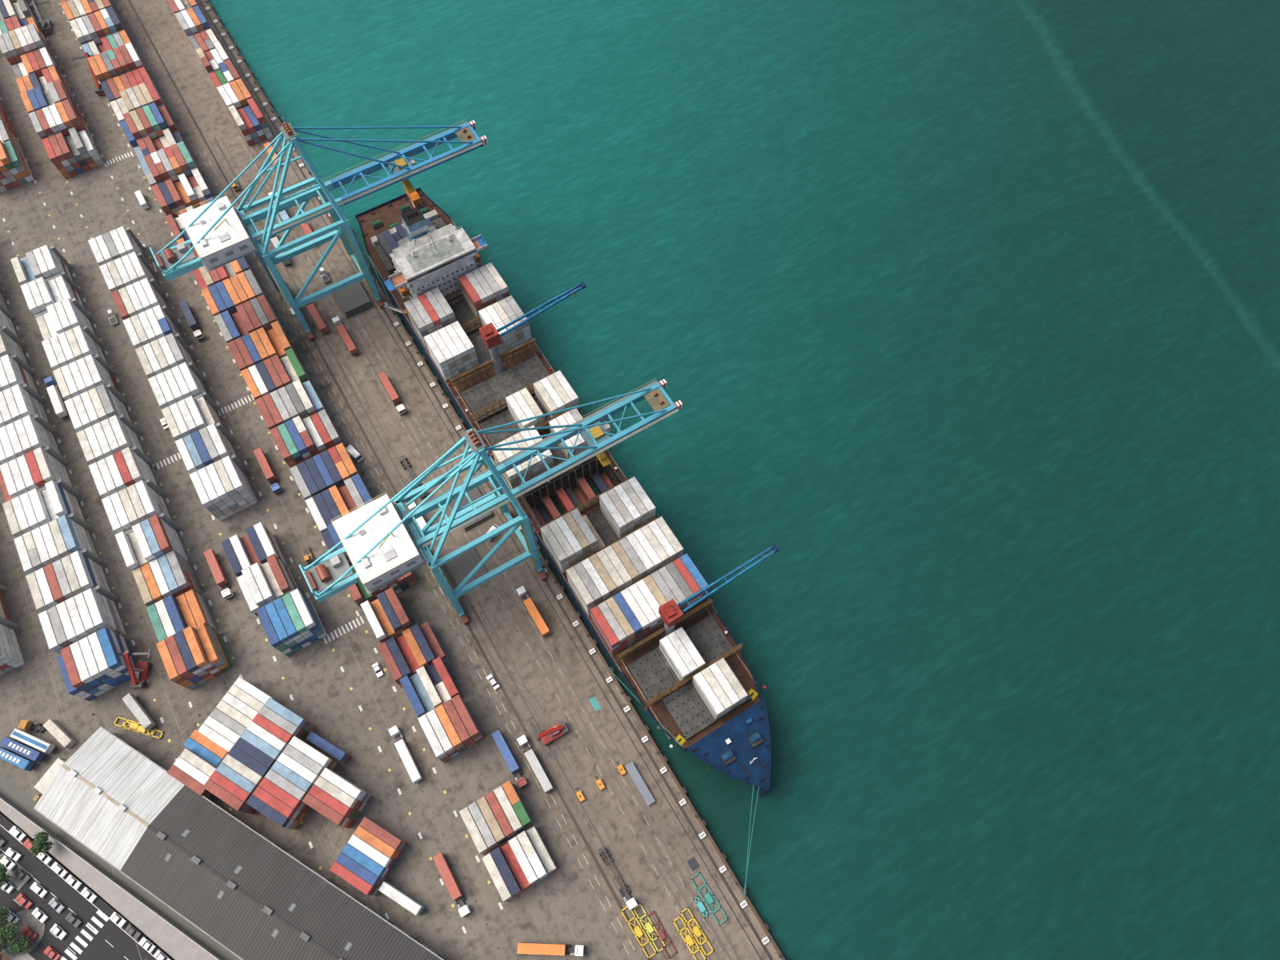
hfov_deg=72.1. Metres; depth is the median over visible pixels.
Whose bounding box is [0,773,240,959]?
street pavement
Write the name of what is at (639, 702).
mooring lines
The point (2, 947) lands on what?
corner tree
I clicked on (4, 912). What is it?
corner tree
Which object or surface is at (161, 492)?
ground markings
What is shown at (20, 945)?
corner tree
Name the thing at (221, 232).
sts crane
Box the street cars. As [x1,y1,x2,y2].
[0,825,171,959]
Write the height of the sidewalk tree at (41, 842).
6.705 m
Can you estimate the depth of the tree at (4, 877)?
233.15 m
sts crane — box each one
[149,117,487,340]
[298,379,682,624]
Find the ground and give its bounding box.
[0,0,781,959]
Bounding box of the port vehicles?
[20,0,655,955]
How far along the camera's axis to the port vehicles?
258.70 m
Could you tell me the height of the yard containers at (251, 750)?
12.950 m
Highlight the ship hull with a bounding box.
[354,186,779,796]
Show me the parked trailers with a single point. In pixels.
(59, 734)
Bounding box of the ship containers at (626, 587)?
[376,217,747,719]
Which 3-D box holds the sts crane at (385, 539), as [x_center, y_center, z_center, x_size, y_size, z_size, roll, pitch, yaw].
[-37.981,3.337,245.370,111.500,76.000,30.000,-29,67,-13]
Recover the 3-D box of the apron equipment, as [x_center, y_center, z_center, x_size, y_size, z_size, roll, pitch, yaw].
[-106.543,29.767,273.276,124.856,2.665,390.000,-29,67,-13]
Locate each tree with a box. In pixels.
[0,864,11,888]
[0,906,10,921]
[0,920,18,947]
[0,941,5,959]
[6,934,32,954]
[28,829,53,857]
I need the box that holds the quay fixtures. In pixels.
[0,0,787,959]
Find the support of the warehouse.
on the ground
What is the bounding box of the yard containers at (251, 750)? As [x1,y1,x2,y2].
[0,0,557,915]
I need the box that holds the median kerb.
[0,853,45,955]
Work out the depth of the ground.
265.88 m
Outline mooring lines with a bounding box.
[346,218,759,897]
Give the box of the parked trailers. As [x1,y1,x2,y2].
[0,692,200,771]
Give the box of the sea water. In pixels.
[208,0,1279,959]
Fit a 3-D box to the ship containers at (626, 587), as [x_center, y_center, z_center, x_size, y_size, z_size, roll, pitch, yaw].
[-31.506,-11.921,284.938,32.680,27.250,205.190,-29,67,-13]
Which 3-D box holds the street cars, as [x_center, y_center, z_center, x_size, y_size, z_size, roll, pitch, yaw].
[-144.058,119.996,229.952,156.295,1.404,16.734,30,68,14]
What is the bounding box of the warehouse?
[32,726,446,959]
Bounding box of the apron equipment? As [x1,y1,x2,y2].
[113,128,741,959]
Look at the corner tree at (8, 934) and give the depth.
226.22 m

